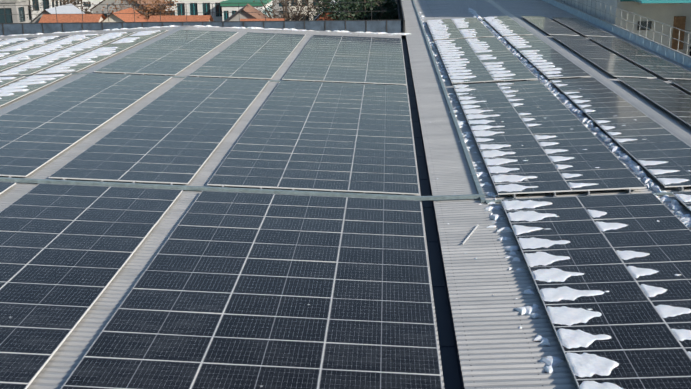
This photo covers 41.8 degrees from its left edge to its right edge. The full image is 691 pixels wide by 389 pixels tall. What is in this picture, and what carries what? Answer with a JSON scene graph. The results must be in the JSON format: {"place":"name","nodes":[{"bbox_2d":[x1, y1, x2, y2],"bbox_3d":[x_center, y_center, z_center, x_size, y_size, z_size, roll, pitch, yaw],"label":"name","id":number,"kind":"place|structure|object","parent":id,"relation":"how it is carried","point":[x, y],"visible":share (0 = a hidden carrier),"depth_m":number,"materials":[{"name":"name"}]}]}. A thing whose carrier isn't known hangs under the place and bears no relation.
{"place":"outdoors","nodes":[
{"label":"outdoors","id":0,"kind":"place"},
{"bbox_2d":[29,4,84,22],"bbox_3d":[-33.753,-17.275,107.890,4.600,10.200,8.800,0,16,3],"label":"house roof","id":1,"kind":"structure","parent":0,"point":[68,9],"depth_m":105.86,"materials":[{"name":"grey metal"}]},
{"bbox_2d":[30,0,83,19],"bbox_3d":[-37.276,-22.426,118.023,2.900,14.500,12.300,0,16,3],"label":"building","id":2,"kind":"structure","parent":0,"point":[47,4],"depth_m":111.73,"materials":[{"name":"white paint"}]},
{"bbox_2d":[38,14,105,22],"bbox_3d":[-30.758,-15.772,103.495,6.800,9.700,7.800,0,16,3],"label":"house roof","id":3,"kind":"structure","parent":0,"point":[61,18],"depth_m":101.40,"materials":[{"name":"tile"}]},
{"bbox_2d":[90,0,166,16],"bbox_3d":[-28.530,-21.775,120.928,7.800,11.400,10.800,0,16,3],"label":"grey house gable","id":4,"kind":"structure","parent":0,"point":[97,7],"depth_m":115.21,"materials":[{"name":"brown tile"}]},
{"bbox_2d":[83,0,174,14],"bbox_3d":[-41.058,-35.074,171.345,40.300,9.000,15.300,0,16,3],"label":"block","id":5,"kind":"structure","parent":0,"point":[94,2],"depth_m":163.84,"materials":[{"name":"concrete"}]},
{"bbox_2d":[148,15,213,21],"bbox_3d":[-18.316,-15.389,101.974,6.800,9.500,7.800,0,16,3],"label":"house roof","id":6,"kind":"structure","parent":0,"point":[174,18],"depth_m":100.12,"materials":[{"name":"tile"}]},
{"bbox_2d":[240,18,284,20],"bbox_3d":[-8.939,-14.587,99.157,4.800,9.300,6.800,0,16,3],"label":"house roof","id":7,"kind":"structure","parent":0,"point":[277,19],"depth_m":97.66,"materials":[{"name":"red tile"}]},
{"bbox_2d":[272,0,391,19],"bbox_3d":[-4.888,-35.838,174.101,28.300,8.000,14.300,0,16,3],"label":"block","id":8,"kind":"structure","parent":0,"point":[279,6],"depth_m":167.52,"materials":[{"name":"concrete"}]},
{"label":"ground","id":9,"kind":"structure","parent":0,"visible":0},
{"bbox_2d":[0,0,31,22],"bbox_3d":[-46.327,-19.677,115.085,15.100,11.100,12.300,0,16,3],"label":"building","id":10,"kind":"structure","parent":9,"relation":"on","point":[17,10],"depth_m":108.29,"materials":[{"name":"white paint"}]},
{"bbox_2d":[27,0,80,17],"bbox_3d":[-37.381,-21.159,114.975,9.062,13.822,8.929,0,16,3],"label":"dark tree","id":11,"kind":"object","parent":9,"relation":"on","point":[56,6],"visible":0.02,"depth_m":111.93,"materials":[{"name":"brown plant"}]},
{"bbox_2d":[59,0,94,13],"bbox_3d":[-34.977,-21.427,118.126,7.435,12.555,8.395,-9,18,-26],"label":"dark tree","id":12,"kind":"object","parent":9,"relation":"on","point":[85,11],"visible":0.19,"depth_m":116.30,"materials":[{"name":"brown plant"}]},
{"bbox_2d":[101,8,147,21],"bbox_3d":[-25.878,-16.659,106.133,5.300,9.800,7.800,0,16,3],"label":"house roof","id":13,"kind":"structure","parent":9,"relation":"on","point":[121,17],"depth_m":103.54,"materials":[{"name":"tile"}]},
{"bbox_2d":[96,0,180,19],"bbox_3d":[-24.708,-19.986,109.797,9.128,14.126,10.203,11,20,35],"label":"orange tree","id":14,"kind":"object","parent":9,"relation":"on","point":[163,6],"visible":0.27,"depth_m":109.33,"materials":[{"name":"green plant"}]},
{"bbox_2d":[129,0,182,16],"bbox_3d":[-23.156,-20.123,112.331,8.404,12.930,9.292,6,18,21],"label":"orange tree","id":15,"kind":"object","parent":9,"relation":"on","point":[147,5],"visible":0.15,"depth_m":110.89,"materials":[{"name":"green plant"}]},
{"bbox_2d":[174,0,225,20],"bbox_3d":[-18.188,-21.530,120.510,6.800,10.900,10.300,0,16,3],"label":"white house","id":16,"kind":"structure","parent":9,"relation":"on","point":[196,7],"depth_m":114.79,"materials":[{"name":"green"}]},
{"bbox_2d":[220,0,272,20],"bbox_3d":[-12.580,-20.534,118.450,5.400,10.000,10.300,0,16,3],"label":"white house","id":17,"kind":"structure","parent":9,"relation":"on","point":[233,7],"depth_m":112.61,"materials":[{"name":"green"}]},
{"bbox_2d":[224,4,269,20],"bbox_3d":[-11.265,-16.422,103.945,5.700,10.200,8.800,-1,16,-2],"label":"house","id":18,"kind":"structure","parent":9,"relation":"on","point":[245,8],"depth_m":100.80,"materials":[{"name":"brown tile"}]},
{"bbox_2d":[256,0,314,20],"bbox_3d":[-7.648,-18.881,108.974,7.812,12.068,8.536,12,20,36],"label":"bare tree","id":19,"kind":"object","parent":9,"relation":"on","point":[271,7],"visible":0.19,"depth_m":108.70,"materials":[{"name":"brown plant"}]},
{"bbox_2d":[253,0,323,20],"bbox_3d":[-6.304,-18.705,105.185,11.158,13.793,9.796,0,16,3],"label":"dark tree","id":20,"kind":"object","parent":9,"relation":"on","point":[286,16],"visible":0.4,"depth_m":104.16,"materials":[{"name":"green plant"}]},
{"bbox_2d":[287,1,323,20],"bbox_3d":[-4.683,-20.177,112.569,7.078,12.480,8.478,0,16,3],"label":"bare tree","id":21,"kind":"object","parent":9,"relation":"on","point":[307,11],"visible":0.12,"depth_m":112.43,"materials":[{"name":"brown plant"}]},
{"bbox_2d":[289,0,330,19],"bbox_3d":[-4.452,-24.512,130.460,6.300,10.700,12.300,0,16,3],"label":"cream house","id":22,"kind":"structure","parent":9,"relation":"on","point":[312,9],"depth_m":123.99,"materials":[{"name":"concrete"}]},
{"bbox_2d":[314,0,345,19],"bbox_3d":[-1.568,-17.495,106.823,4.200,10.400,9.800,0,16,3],"label":"house brick gable","id":23,"kind":"structure","parent":9,"relation":"on","point":[325,16],"depth_m":101.46,"materials":[{"name":"red brick"}]},
{"bbox_2d":[312,0,359,15],"bbox_3d":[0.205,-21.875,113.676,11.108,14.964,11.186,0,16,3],"label":"green tree","id":24,"kind":"object","parent":9,"relation":"on","point":[324,6],"depth_m":112.79,"materials":[{"name":"green plant"}]},
{"bbox_2d":[303,0,398,19],"bbox_3d":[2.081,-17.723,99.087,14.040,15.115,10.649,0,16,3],"label":"green tree","id":25,"kind":"object","parent":9,"relation":"on","point":[365,14],"visible":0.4,"depth_m":96.91,"materials":[{"name":"green plant"}]},
{"bbox_2d":[318,0,397,19],"bbox_3d":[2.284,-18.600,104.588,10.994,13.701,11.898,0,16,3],"label":"green tree","id":26,"kind":"object","parent":9,"relation":"on","point":[346,5],"visible":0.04,"depth_m":103.48,"materials":[{"name":"green plant"}]},
{"bbox_2d":[341,0,398,19],"bbox_3d":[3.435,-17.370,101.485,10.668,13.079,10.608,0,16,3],"label":"green tree","id":27,"kind":"object","parent":9,"relation":"on","point":[386,17],"visible":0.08,"depth_m":98.20,"materials":[{"name":"green plant"}]},
{"bbox_2d":[348,0,396,14],"bbox_3d":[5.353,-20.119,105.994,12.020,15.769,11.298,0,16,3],"label":"green tree","id":28,"kind":"object","parent":9,"relation":"on","point":[393,2],"visible":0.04,"depth_m":104.78,"materials":[{"name":"green plant"}]},
{"bbox_2d":[557,0,690,54],"bbox_3d":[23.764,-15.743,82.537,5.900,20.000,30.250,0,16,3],"label":"white block","id":29,"kind":"structure","parent":9,"relation":"on","point":[677,15],"depth_m":67.88,"materials":[{"name":"grey"}]},
{"bbox_2d":[620,0,690,2],"bbox_3d":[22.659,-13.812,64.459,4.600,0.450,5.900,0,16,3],"label":"blue canopy","id":30,"kind":"object","parent":29,"relation":"attached to","point":[664,1],"visible":1,"depth_m":61.68,"materials":[{"name":"teal"}]},
{"bbox_3d":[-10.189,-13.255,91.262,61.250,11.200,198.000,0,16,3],"label":"hall walls","id":31,"kind":"object","parent":9,"relation":"on","visible":0},
{"bbox_2d":[0,2,371,22],"bbox_3d":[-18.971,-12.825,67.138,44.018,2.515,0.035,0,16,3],"label":"fence","id":32,"kind":"object","parent":31,"relation":"on","point":[212,12],"visible":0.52,"depth_m":66.56,"materials":[{"name":"grey"}]},
{"bbox_2d":[0,0,404,38],"bbox_3d":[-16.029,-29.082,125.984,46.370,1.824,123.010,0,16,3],"label":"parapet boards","id":33,"kind":"object","parent":31,"relation":"on","point":[375,26],"visible":0.81,"depth_m":66.39,"materials":[{"name":"grey"}]},
{"bbox_2d":[0,26,444,388],"bbox_3d":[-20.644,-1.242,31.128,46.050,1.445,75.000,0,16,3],"label":"hall roof","id":34,"kind":"structure","parent":31,"relation":"on","point":[58,369],"depth_m":26.25,"materials":[{"name":"metal"}]},
{"bbox_2d":[0,35,683,198],"bbox_3d":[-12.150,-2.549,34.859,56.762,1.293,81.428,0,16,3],"label":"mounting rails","id":35,"kind":"object","parent":34,"relation":"on","point":[681,189],"visible":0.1,"depth_m":25.66,"materials":[{"name":"silver metal"}]},
{"bbox_2d":[0,16,690,388],"bbox_3d":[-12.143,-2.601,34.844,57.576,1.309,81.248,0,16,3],"label":"solar panels","id":36,"kind":"object","parent":34,"relation":"on","point":[234,290],"visible":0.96,"depth_m":23.01,"materials":[{"name":"black glass"}]},
{"bbox_2d":[0,8,690,388],"bbox_3d":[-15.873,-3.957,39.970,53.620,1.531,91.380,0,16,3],"label":"snow patches","id":37,"kind":"object","parent":34,"relation":"on","point":[586,364],"visible":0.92,"depth_m":27.26,"materials":[{"name":"white snow"}]},
{"bbox_2d":[0,0,690,202],"bbox_3d":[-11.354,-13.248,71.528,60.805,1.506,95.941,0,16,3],"label":"cable trays","id":38,"kind":"object","parent":34,"relation":"on","point":[480,195],"visible":0.81,"depth_m":25.45,"materials":[{"name":"grey metal"}]},
{"bbox_2d":[397,0,463,388],"bbox_3d":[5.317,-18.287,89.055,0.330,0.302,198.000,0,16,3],"label":"valley gutter","id":39,"kind":"object","parent":31,"relation":"on","point":[451,369],"visible":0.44,"depth_m":21.41,"materials":[{"name":"black metal"}]},
{"bbox_2d":[401,0,690,388],"bbox_3d":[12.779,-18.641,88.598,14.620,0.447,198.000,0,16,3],"label":"hall roof","id":40,"kind":"structure","parent":31,"relation":"on","point":[498,348],"depth_m":23.04,"materials":[{"name":"metal"}]},
{"bbox_2d":[0,0,690,146],"bbox_3d":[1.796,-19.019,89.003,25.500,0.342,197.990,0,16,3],"label":"ridge caps","id":41,"kind":"object","parent":40,"relation":"on","point":[674,130],"visible":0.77,"depth_m":41.86,"materials":[{"name":"metal"}]},
{"bbox_2d":[462,224,478,243],"bbox_3d":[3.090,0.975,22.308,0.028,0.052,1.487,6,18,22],"label":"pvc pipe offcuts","id":42,"kind":"object","parent":40,"relation":"on","point":[470,233],"visible":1,"depth_m":22.27,"materials":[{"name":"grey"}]},
{"bbox_2d":[543,0,690,67],"bbox_3d":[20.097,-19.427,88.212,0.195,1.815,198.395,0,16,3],"label":"parapet railing","id":43,"kind":"object","parent":40,"relation":"on","point":[669,53],"visible":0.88,"depth_m":58.62,"materials":[{"name":"silver metal"}]}
]}

